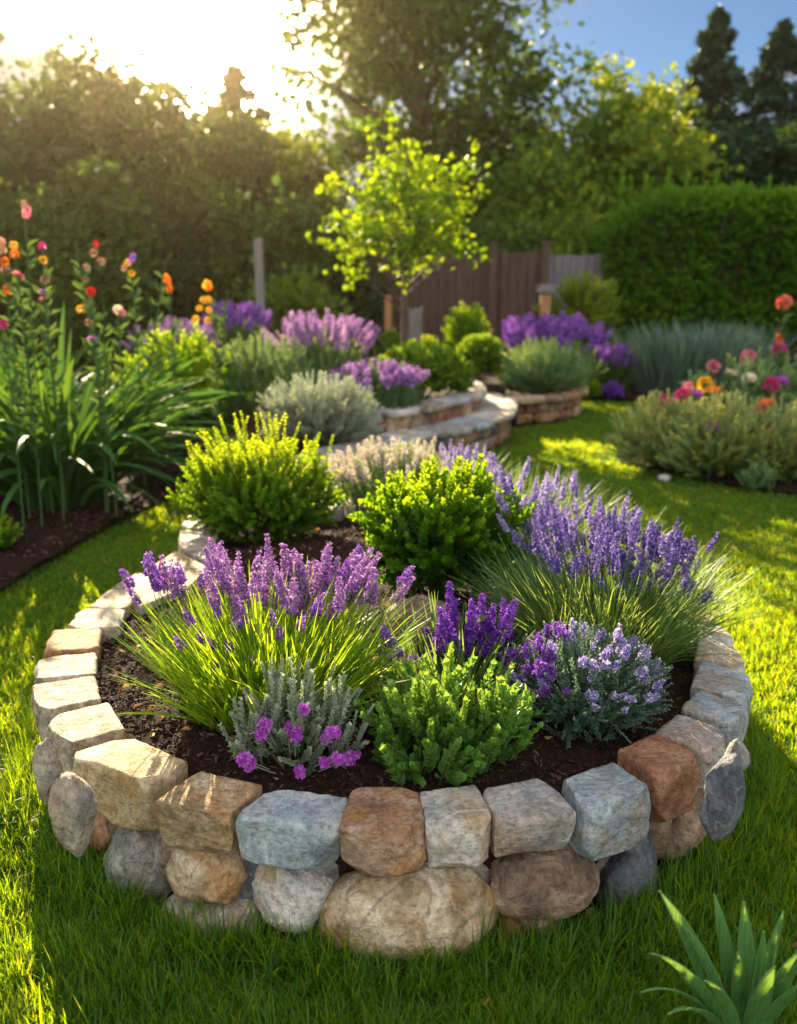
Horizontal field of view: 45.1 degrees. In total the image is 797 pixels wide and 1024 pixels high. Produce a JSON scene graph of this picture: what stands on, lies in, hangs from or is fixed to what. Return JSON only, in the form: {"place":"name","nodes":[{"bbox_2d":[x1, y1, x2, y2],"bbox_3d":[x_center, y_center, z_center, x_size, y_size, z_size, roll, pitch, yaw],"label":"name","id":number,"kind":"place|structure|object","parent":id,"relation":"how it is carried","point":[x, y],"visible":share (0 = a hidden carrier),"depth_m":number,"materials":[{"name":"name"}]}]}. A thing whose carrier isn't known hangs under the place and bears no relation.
{"place":"outdoors","nodes":[
{"label":"outdoors","id":0,"kind":"place"},
{"bbox_2d":[32,737,60,805],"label":"boulder","id":1,"kind":"object","parent":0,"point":[46,767],"visible":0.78,"depth_m":2.17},
{"bbox_2d":[0,346,368,588],"bbox_3d":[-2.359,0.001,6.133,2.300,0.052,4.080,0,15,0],"label":"border mulch","id":2,"kind":"object","parent":0,"point":[58,516],"visible":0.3,"depth_m":6.08,"materials":[{"name":"soil"}]},
{"bbox_2d":[0,257,49,525],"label":"tall flower","id":3,"kind":"object","parent":2,"relation":"on","point":[27,324],"visible":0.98,"depth_m":5.59,"materials":[{"name":"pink plant"}]},
{"bbox_2d":[70,240,117,516],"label":"tall flower","id":4,"kind":"object","parent":2,"relation":"on","point":[89,345],"visible":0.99,"depth_m":5.70,"materials":[{"name":"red plant"}]},
{"bbox_2d":[0,304,252,517],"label":"strap leaf plant","id":5,"kind":"object","parent":2,"relation":"on","point":[83,463],"visible":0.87,"depth_m":6.14,"materials":[{"name":"plant"}]},
{"bbox_2d":[110,321,253,446],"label":"leafy shrub","id":6,"kind":"object","parent":2,"relation":"on","point":[197,368],"visible":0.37,"depth_m":7.93,"materials":[{"name":"green plant"}]},
{"bbox_2d":[200,299,272,358],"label":"lavender clump","id":7,"kind":"object","parent":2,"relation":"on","point":[254,314],"visible":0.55,"depth_m":10.87,"materials":[{"name":"purple plant"}]},
{"bbox_2d":[247,423,466,467],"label":"terrace soil","id":8,"kind":"structure","parent":0,"point":[300,446],"depth_m":7.57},
{"bbox_2d":[213,328,318,429],"bbox_3d":[-1.185,-1.112,8.315,1.024,0.955,0.920,0,15,0],"label":"grey green mound","id":9,"kind":"object","parent":8,"relation":"on","point":[251,363],"visible":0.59,"depth_m":8.10,"materials":[{"name":"green plant"}]},
{"bbox_2d":[261,308,380,389],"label":"lavender clump","id":10,"kind":"object","parent":8,"relation":"on","point":[323,336],"visible":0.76,"depth_m":8.74,"materials":[{"name":"purple plant"}]},
{"bbox_2d":[256,369,386,447],"bbox_3d":[-0.584,-0.782,7.285,1.000,0.609,0.878,0,15,0],"label":"silver mound","id":11,"kind":"object","parent":8,"relation":"on","point":[325,410],"visible":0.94,"depth_m":7.13,"materials":[{"name":"grey plant"}]},
{"bbox_2d":[326,354,429,408],"bbox_3d":[-0.169,-0.992,8.004,0.886,0.643,0.782,0,15,0],"label":"purple mound","id":12,"kind":"object","parent":8,"relation":"on","point":[395,382],"visible":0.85,"depth_m":7.85,"materials":[{"name":"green plant"}]},
{"bbox_2d":[305,102,491,345],"bbox_3d":[0.064,-2.899,10.552,1.886,3.016,1.864,-14,20,-42],"label":"young tree","id":13,"kind":"object","parent":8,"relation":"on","point":[417,213],"visible":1,"depth_m":10.37,"materials":[{"name":"green plant"}]},
{"bbox_2d":[333,379,486,441],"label":"terrace wall","id":14,"kind":"structure","parent":8,"relation":"on","point":[459,403],"depth_m":8.09,"materials":[{"name":"beige stone"}]},
{"bbox_2d":[455,332,506,382],"bbox_3d":[0.886,-1.667,10.444,0.588,0.576,0.581,0,15,0],"label":"clipped ball","id":15,"kind":"object","parent":8,"relation":"on","point":[482,353],"visible":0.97,"depth_m":10.29,"materials":[{"name":"green plant"}]},
{"bbox_2d":[287,369,456,440],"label":"terrace soil","id":16,"kind":"structure","parent":0,"point":[436,394],"depth_m":9.05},
{"bbox_2d":[380,339,476,397],"bbox_3d":[0.218,-1.312,8.792,0.994,0.544,0.914,0,15,0],"label":"clipped box","id":17,"kind":"object","parent":16,"relation":"on","point":[449,367],"visible":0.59,"depth_m":8.56,"materials":[{"name":"green plant"}]},
{"bbox_2d":[0,312,796,1023],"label":"lawn","id":18,"kind":"structure","parent":0,"point":[116,522],"depth_m":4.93,"materials":[{"name":"plant"}]},
{"bbox_2d":[0,32,91,337],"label":"boundary tree","id":19,"kind":"object","parent":18,"relation":"on","point":[19,147],"visible":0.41,"depth_m":17.83,"materials":[{"name":"green plant"}]},
{"bbox_2d":[48,772,97,857],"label":"boulder","id":20,"kind":"object","parent":18,"relation":"on","point":[72,806],"visible":1,"depth_m":2.17,"materials":[{"name":"stone"}]},
{"bbox_2d":[1,33,167,205],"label":"boundary tree","id":21,"kind":"object","parent":18,"relation":"on","point":[75,120],"visible":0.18,"depth_m":19.08,"materials":[{"name":"green plant"}]},
{"bbox_2d":[24,32,225,215],"bbox_3d":[-5.789,-6.801,21.017,4.369,6.540,4.292,0,15,0],"label":"boundary tree","id":22,"kind":"object","parent":18,"relation":"on","point":[103,81],"visible":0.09,"depth_m":19.57,"materials":[{"name":"green plant"}]},
{"bbox_2d":[103,826,172,902],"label":"boulder","id":23,"kind":"object","parent":18,"relation":"on","point":[139,852],"visible":0.53,"depth_m":2.44,"materials":[{"name":"grey stone"}]},
{"bbox_2d":[72,739,187,830],"bbox_3d":[-0.685,0.704,2.469,0.296,0.170,0.159,9,17,30],"label":"rim stone","id":24,"kind":"object","parent":23,"relation":"on","point":[130,782],"visible":0.8,"depth_m":2.41,"materials":[{"name":"beige stone"}]},
{"bbox_2d":[68,75,287,230],"bbox_3d":[-4.628,-6.328,20.200,4.578,5.386,4.061,0,15,0],"label":"boundary tree","id":25,"kind":"object","parent":18,"relation":"on","point":[185,172],"visible":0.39,"depth_m":19.24,"materials":[{"name":"green plant"}]},
{"bbox_2d":[161,893,267,944],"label":"boulder","id":26,"kind":"object","parent":18,"relation":"on","point":[240,903],"visible":0.28,"depth_m":2.33,"materials":[{"name":"stone"}]},
{"bbox_2d":[237,858,258,900],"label":"packing stone","id":27,"kind":"object","parent":18,"relation":"on","point":[250,867],"visible":0.09,"depth_m":2.34,"materials":[{"name":"stone"}]},
{"bbox_2d":[165,848,247,904],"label":"boulder","id":28,"kind":"object","parent":27,"relation":"on","point":[210,877],"visible":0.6,"depth_m":2.31,"materials":[{"name":"beige stone"}]},
{"bbox_2d":[154,771,261,854],"bbox_3d":[-0.456,0.743,2.331,0.208,0.141,0.170,6,16,21],"label":"rim stone","id":29,"kind":"object","parent":28,"relation":"on","point":[200,811],"visible":0.84,"depth_m":2.27,"materials":[{"name":"beige stone"}]},
{"bbox_2d":[200,62,313,231],"bbox_3d":[-3.554,-7.106,22.166,4.961,6.016,4.969,13,20,40],"label":"boundary tree","id":30,"kind":"object","parent":18,"relation":"on","point":[235,91],"visible":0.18,"depth_m":21.14,"materials":[{"name":"green plant"}]},
{"bbox_2d":[190,112,367,229],"bbox_3d":[-2.849,-6.916,22.760,4.874,5.149,4.430,0,15,0],"label":"boundary tree","id":31,"kind":"object","parent":18,"relation":"on","point":[293,161],"visible":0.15,"depth_m":21.55,"materials":[{"name":"green plant"}]},
{"bbox_2d":[252,865,334,933],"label":"boulder","id":32,"kind":"object","parent":18,"relation":"on","point":[301,895],"visible":0.74,"depth_m":2.27,"materials":[{"name":"stone"}]},
{"bbox_2d":[235,790,347,870],"bbox_3d":[-0.241,0.752,2.266,0.254,0.132,0.146,3,15,13],"label":"rim stone","id":33,"kind":"object","parent":32,"relation":"on","point":[293,830],"visible":0.91,"depth_m":2.21,"materials":[{"name":"stone"}]},
{"bbox_2d":[97,516,694,936],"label":"round bed soil","id":34,"kind":"structure","parent":18,"relation":"on","point":[331,774],"depth_m":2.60,"materials":[{"name":"soil"}]},
{"bbox_2d":[165,411,345,545],"bbox_3d":[-0.663,-0.153,4.602,0.829,0.663,0.739,0,15,0],"label":"golden shrub","id":35,"kind":"object","parent":34,"relation":"on","point":[243,490],"visible":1,"depth_m":4.45,"materials":[{"name":"green plant"}]},
{"bbox_2d":[100,533,450,756],"bbox_3d":[-0.346,0.338,2.692,1.001,0.483,0.950,0,15,0],"label":"purple salvia","id":36,"kind":"object","parent":34,"relation":"on","point":[209,671],"visible":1,"depth_m":2.71,"materials":[{"name":"green plant"}]},
{"bbox_2d":[217,656,374,779],"bbox_3d":[-0.259,0.522,2.434,0.400,0.319,0.327,0,15,0],"label":"silver lavender","id":37,"kind":"object","parent":34,"relation":"on","point":[275,730],"visible":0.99,"depth_m":2.40,"materials":[{"name":"grey plant"}]},
{"bbox_2d":[321,436,473,512],"bbox_3d":[0.021,-0.181,5.065,0.874,0.448,0.579,0,15,0],"label":"white thyme","id":38,"kind":"object","parent":34,"relation":"on","point":[360,474],"visible":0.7,"depth_m":4.97,"materials":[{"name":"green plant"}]},
{"bbox_2d":[383,594,461,645],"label":"stone","id":39,"kind":"object","parent":34,"relation":"on","point":[415,604],"visible":0.37,"depth_m":3.12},
{"bbox_2d":[347,453,541,602],"bbox_3d":[0.163,0.064,3.565,0.706,0.530,0.618,-10,18,-34],"label":"box ball","id":40,"kind":"object","parent":34,"relation":"on","point":[428,530],"visible":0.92,"depth_m":3.42,"materials":[{"name":"green plant"}]},
{"bbox_2d":[354,641,543,787],"bbox_3d":[0.134,0.525,2.436,0.500,0.330,0.426,0,15,0],"label":"green shrub","id":41,"kind":"object","parent":34,"relation":"on","point":[437,720],"visible":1,"depth_m":2.39,"materials":[{"name":"green plant"}]},
{"bbox_2d":[365,581,537,706],"bbox_3d":[0.157,0.379,2.807,0.543,0.324,0.529,-5,15,-17],"label":"deep purple salvia","id":42,"kind":"object","parent":34,"relation":"on","point":[479,639],"visible":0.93,"depth_m":2.77,"materials":[{"name":"purple plant"}]},
{"bbox_2d":[479,465,660,580],"bbox_3d":[0.550,-0.014,4.024,0.898,0.563,1.028,12,19,39],"label":"lavender","id":43,"kind":"object","parent":34,"relation":"on","point":[508,487],"visible":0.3,"depth_m":3.70,"materials":[{"name":"purple plant"}]},
{"bbox_2d":[493,614,673,748],"bbox_3d":[0.509,0.472,2.664,0.518,0.362,0.456,0,15,0],"label":"blue thyme","id":44,"kind":"object","parent":34,"relation":"on","point":[609,679],"visible":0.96,"depth_m":2.58,"materials":[{"name":"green plant"}]},
{"bbox_2d":[494,489,711,589],"bbox_3d":[0.698,0.081,3.771,0.936,0.489,0.865,-6,16,-21],"label":"lavender","id":45,"kind":"object","parent":34,"relation":"on","point":[592,520],"visible":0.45,"depth_m":3.56,"materials":[{"name":"purple plant"}]},
{"bbox_2d":[446,502,780,671],"bbox_3d":[0.702,0.226,3.143,1.114,0.514,1.013,0,15,0],"label":"lavender","id":46,"kind":"object","parent":34,"relation":"on","point":[536,603],"visible":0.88,"depth_m":3.07,"materials":[{"name":"green plant"}]},
{"bbox_2d":[532,516,762,655],"bbox_3d":[0.868,0.201,3.365,0.794,0.516,0.803,0,15,0],"label":"lavender","id":47,"kind":"object","parent":34,"relation":"on","point":[687,549],"visible":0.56,"depth_m":3.12,"materials":[{"name":"purple plant"}]},
{"bbox_2d":[690,661,752,712],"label":"rim stone","id":48,"kind":"object","parent":34,"relation":"on","point":[722,682],"visible":0.67,"depth_m":2.89,"materials":[{"name":"stone"}]},
{"bbox_2d":[289,393,517,488],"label":"terrace wall","id":49,"kind":"structure","parent":18,"relation":"on","point":[487,422],"depth_m":7.92,"materials":[{"name":"stone"}]},
{"bbox_2d":[318,859,498,970],"bbox_3d":[0.027,0.975,2.301,0.440,0.312,0.219,0,15,0],"label":"boulder","id":50,"kind":"object","parent":18,"relation":"on","point":[439,904],"visible":0.64,"depth_m":2.22,"materials":[{"name":"beige stone"}]},
{"bbox_2d":[338,787,426,877],"bbox_3d":[-0.036,0.754,2.262,0.202,0.143,0.189,0,15,0],"label":"rim stone","id":51,"kind":"object","parent":50,"relation":"on","point":[381,831],"visible":1,"depth_m":2.19,"materials":[{"name":"stone"}]},
{"bbox_2d":[420,785,490,867],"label":"rim stone","id":52,"kind":"object","parent":50,"relation":"on","point":[457,822],"visible":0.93,"depth_m":2.20,"materials":[{"name":"stone"}]},
{"bbox_2d":[252,0,628,269],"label":"tall tree","id":53,"kind":"object","parent":18,"relation":"on","point":[393,73],"visible":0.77,"depth_m":21.20,"materials":[{"name":"green plant"}]},
{"bbox_2d":[505,385,572,427],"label":"planter soil","id":54,"kind":"structure","parent":18,"relation":"on","point":[511,390],"depth_m":9.98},
{"bbox_2d":[500,335,593,394],"bbox_3d":[1.550,-1.520,10.047,0.982,0.662,0.933,0,15,0],"label":"pale mound","id":55,"kind":"object","parent":54,"relation":"on","point":[527,372],"visible":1,"depth_m":9.89,"materials":[{"name":"green plant"}]},
{"bbox_2d":[496,311,613,390],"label":"lavender clump","id":56,"kind":"object","parent":54,"relation":"on","point":[547,327],"visible":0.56,"depth_m":10.62,"materials":[{"name":"purple plant"}]},
{"bbox_2d":[518,919,563,935],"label":"boulder","id":57,"kind":"object","parent":18,"relation":"on","point":[540,923],"visible":0.16,"depth_m":2.32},
{"bbox_2d":[489,843,599,920],"bbox_3d":[0.351,0.895,2.336,0.284,0.189,0.211,0,15,0],"label":"boulder","id":58,"kind":"object","parent":57,"relation":"on","point":[554,884],"visible":0.8,"depth_m":2.26,"materials":[{"name":"stone"}]},
{"bbox_2d":[482,778,575,856],"bbox_3d":[0.299,0.735,2.285,0.199,0.114,0.179,-5,16,-19],"label":"rim stone","id":59,"kind":"object","parent":58,"relation":"on","point":[535,815],"visible":0.9,"depth_m":2.23,"materials":[{"name":"stone"}]},
{"bbox_2d":[457,118,630,244],"bbox_3d":[2.908,-5.871,20.201,3.972,4.682,3.793,6,16,21],"label":"boundary tree","id":60,"kind":"object","parent":18,"relation":"on","point":[526,192],"visible":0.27,"depth_m":19.42,"materials":[{"name":"green plant"}]},
{"bbox_2d":[487,188,601,311],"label":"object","id":61,"kind":"object","parent":18,"relation":"on","point":[573,238],"visible":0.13,"depth_m":17.98,"materials":[{"name":"green plant"}]},
{"bbox_2d":[503,385,588,423],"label":"planter wall","id":62,"kind":"structure","parent":18,"relation":"on","point":[554,403],"depth_m":9.63,"materials":[{"name":"orange stone"}]},
{"bbox_2d":[597,856,610,873],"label":"packing stone","id":63,"kind":"object","parent":18,"relation":"on","point":[601,863],"depth_m":2.44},
{"bbox_2d":[561,762,650,860],"bbox_3d":[0.499,0.742,2.366,0.212,0.161,0.173,-7,17,-26],"label":"rim stone","id":64,"kind":"object","parent":63,"relation":"on","point":[610,804],"visible":0.85,"depth_m":2.31,"materials":[{"name":"stone"}]},
{"bbox_2d":[510,51,743,220],"bbox_3d":[4.835,-6.750,20.770,4.782,5.846,4.096,0,15,0],"label":"airy tree","id":65,"kind":"object","parent":18,"relation":"on","point":[609,143],"visible":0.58,"depth_m":19.97,"materials":[{"name":"green plant"}]},
{"bbox_2d":[595,833,658,912],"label":"boulder","id":66,"kind":"object","parent":18,"relation":"on","point":[621,871],"visible":0.45,"depth_m":2.40,"materials":[{"name":"stone"}]},
{"bbox_2d":[648,819,672,859],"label":"packing stone","id":67,"kind":"object","parent":18,"relation":"on","point":[660,834],"visible":0.09,"depth_m":2.55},
{"bbox_2d":[617,734,698,822],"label":"rim stone","id":68,"kind":"object","parent":67,"relation":"on","point":[665,770],"visible":0.88,"depth_m":2.44,"materials":[{"name":"stone"}]},
{"bbox_2d":[662,789,705,863],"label":"boulder","id":69,"kind":"object","parent":18,"relation":"on","point":[687,827],"visible":0.39,"depth_m":2.56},
{"bbox_2d":[581,166,796,349],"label":"clipped hedge","id":70,"kind":"object","parent":18,"relation":"on","point":[692,270],"visible":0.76,"depth_m":16.61,"materials":[{"name":"green plant"}]},
{"bbox_2d":[626,104,766,220],"bbox_3d":[6.246,-6.658,21.865,4.210,5.121,3.833,0,15,0],"label":"boundary tree","id":71,"kind":"object","parent":18,"relation":"on","point":[728,178],"visible":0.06,"depth_m":21.25,"materials":[{"name":"green plant"}]},
{"bbox_2d":[617,448,796,492],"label":"flower bed soil","id":72,"kind":"structure","parent":18,"relation":"on","point":[779,485],"depth_m":7.04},
{"bbox_2d":[601,388,727,472],"bbox_3d":[2.088,-0.646,7.429,1.061,0.636,0.869,0,15,0],"label":"feathery mound","id":73,"kind":"object","parent":72,"relation":"on","point":[639,435],"visible":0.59,"depth_m":7.34,"materials":[{"name":"green plant"}]},
{"bbox_2d":[651,389,796,478],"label":"feathery mound","id":74,"kind":"object","parent":72,"relation":"on","point":[734,441],"visible":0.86,"depth_m":7.00,"materials":[{"name":"green plant"}]},
{"bbox_2d":[666,345,796,421],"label":"flower bed foliage","id":75,"kind":"object","parent":72,"relation":"on","point":[789,391],"visible":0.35,"depth_m":7.83,"materials":[{"name":"green plant"}]},
{"bbox_2d":[728,393,796,484],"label":"feathery mound","id":76,"kind":"object","parent":72,"relation":"on","point":[786,467],"visible":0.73,"depth_m":6.90,"materials":[{"name":"green plant"}]},
{"bbox_2d":[675,4,760,158],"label":"boundary tree","id":77,"kind":"object","parent":18,"relation":"on","point":[720,76],"visible":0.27,"depth_m":24.53,"materials":[{"name":"green plant"}]},
{"bbox_2d":[640,890,796,1023],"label":"broad leaf plant","id":78,"kind":"object","parent":18,"relation":"on","point":[756,991],"visible":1,"depth_m":1.95,"materials":[{"name":"plant"}]},
{"bbox_2d":[708,103,796,220],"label":"boundary tree","id":79,"kind":"object","parent":18,"relation":"on","point":[751,173],"visible":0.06,"depth_m":22.25,"materials":[{"name":"green plant"}]},
{"bbox_2d":[724,17,796,162],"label":"boundary tree","id":80,"kind":"object","parent":18,"relation":"on","point":[777,58],"visible":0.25,"depth_m":23.75,"materials":[{"name":"green plant"}]},
{"bbox_2d":[743,112,796,220],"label":"boundary tree","id":81,"kind":"object","parent":18,"relation":"on","point":[787,149],"visible":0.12,"depth_m":21.57,"materials":[{"name":"green plant"}]},
{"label":"packing stone","id":82,"kind":"object","parent":18,"relation":"on","visible":0},
{"bbox_2d":[43,628,102,663],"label":"rim stone","id":83,"kind":"object","parent":82,"relation":"on","point":[73,641],"visible":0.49,"depth_m":3.19,"materials":[{"name":"stone"}]},
{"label":"packing stone","id":84,"kind":"object","parent":18,"relation":"on","visible":0},
{"bbox_2d":[34,653,98,684],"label":"rim stone","id":85,"kind":"object","parent":84,"relation":"on","point":[58,668],"visible":0.5,"depth_m":3.02,"materials":[{"name":"stone"}]},
{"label":"packing stone","id":86,"kind":"object","parent":18,"relation":"on","visible":0},
{"bbox_2d":[31,676,101,740],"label":"rim stone","id":87,"kind":"object","parent":86,"relation":"on","point":[50,701],"visible":0.54,"depth_m":2.80,"materials":[{"name":"stone"}]},
{"bbox_2d":[0,341,796,400],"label":"back border soil","id":88,"kind":"structure","parent":0,"point":[490,381],"depth_m":12.91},
{"bbox_2d":[0,177,60,359],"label":"boundary shrub","id":89,"kind":"object","parent":88,"relation":"on","point":[12,225],"visible":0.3,"depth_m":14.49,"materials":[{"name":"green plant"}]},
{"bbox_2d":[5,149,166,365],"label":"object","id":90,"kind":"object","parent":88,"relation":"on","point":[87,204],"visible":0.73,"depth_m":14.00,"materials":[{"name":"green plant"}]},
{"bbox_2d":[124,186,240,351],"bbox_3d":[-3.869,-3.830,16.110,2.716,3.163,2.392,0,15,0],"label":"boundary shrub","id":91,"kind":"object","parent":88,"relation":"on","point":[177,252],"visible":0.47,"depth_m":15.54,"materials":[{"name":"green plant"}]},
{"bbox_2d":[174,177,269,340],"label":"boundary shrub","id":92,"kind":"object","parent":88,"relation":"on","point":[212,201],"visible":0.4,"depth_m":15.93,"materials":[{"name":"green plant"}]},
{"bbox_2d":[229,175,346,313],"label":"boundary shrub","id":93,"kind":"object","parent":88,"relation":"on","point":[280,242],"visible":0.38,"depth_m":15.96,"materials":[{"name":"green plant"}]},
{"bbox_2d":[232,261,372,364],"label":"boundary shrub","id":94,"kind":"object","parent":88,"relation":"on","point":[296,290],"visible":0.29,"depth_m":14.34,"materials":[{"name":"green plant"}]},
{"bbox_2d":[288,193,398,348],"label":"boundary shrub","id":95,"kind":"object","parent":88,"relation":"on","point":[362,297],"visible":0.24,"depth_m":16.50,"materials":[{"name":"green plant"}]},
{"bbox_2d":[345,242,550,349],"bbox_3d":[0.771,-3.798,16.958,3.732,1.880,0.180,2,15,6],"label":"board fence","id":96,"kind":"object","parent":88,"relation":"on","point":[433,296],"visible":0.34,"depth_m":16.88,"materials":[{"name":"wood"}]},
{"bbox_2d":[441,300,491,348],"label":"round bush","id":97,"kind":"object","parent":88,"relation":"on","point":[462,324],"visible":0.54,"depth_m":12.72,"materials":[{"name":"green plant"}]},
{"bbox_2d":[446,213,563,337],"bbox_3d":[1.903,-4.293,17.964,2.388,2.524,2.332,0,15,0],"label":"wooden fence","id":98,"kind":"object","parent":88,"relation":"on","point":[512,244],"visible":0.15,"depth_m":17.70,"materials":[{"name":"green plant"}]},
{"bbox_2d":[532,268,624,352],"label":"leafy bush","id":99,"kind":"object","parent":88,"relation":"on","point":[583,298],"visible":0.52,"depth_m":14.10,"materials":[{"name":"green plant"}]},
{"bbox_2d":[548,253,652,347],"bbox_3d":[3.603,-3.783,17.272,2.170,1.690,0.180,-1,15,-6],"label":"board fence","id":100,"kind":"object","parent":88,"relation":"on","point":[561,262],"visible":0.14,"depth_m":17.09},
{"bbox_2d":[577,341,640,393],"bbox_3d":[2.484,-1.691,11.426,0.771,0.685,0.736,4,15,15],"label":"purple cushion","id":101,"kind":"object","parent":88,"relation":"on","point":[611,366],"visible":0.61,"depth_m":11.26,"materials":[{"name":"purple plant"}]},
{"bbox_2d":[0,0,796,207],"label":"sky","id":102,"kind":"structure","parent":0,"point":[193,39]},
{"bbox_2d":[605,315,796,395],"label":"blue grass","id":103,"kind":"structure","parent":0,"point":[661,366],"depth_m":11.21,"materials":[{"name":"plant"}]},
{"bbox_2d":[699,752,745,840],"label":"boulder","id":104,"kind":"object","parent":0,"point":[722,802],"visible":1,"depth_m":2.16,"materials":[{"name":"stone"}]},
{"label":"packing stone","id":105,"kind":"object","parent":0,"visible":0},
{"bbox_2d":[47,702,124,773],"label":"rim stone","id":106,"kind":"object","parent":105,"relation":"on","point":[70,734],"visible":0.48,"depth_m":2.61,"materials":[{"name":"stone"}]},
{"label":"packing stone","id":107,"kind":"object","parent":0,"visible":0},
{"bbox_2d":[655,715,725,789],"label":"rim stone","id":108,"kind":"object","parent":107,"relation":"on","point":[704,742],"visible":0.6,"depth_m":2.56,"materials":[{"name":"stone"}]},
{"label":"packing stone","id":109,"kind":"object","parent":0,"visible":0},
{"bbox_2d":[681,691,748,748],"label":"rim stone","id":110,"kind":"object","parent":109,"relation":"on","point":[729,720],"visible":0.49,"depth_m":2.71,"materials":[{"name":"stone"}]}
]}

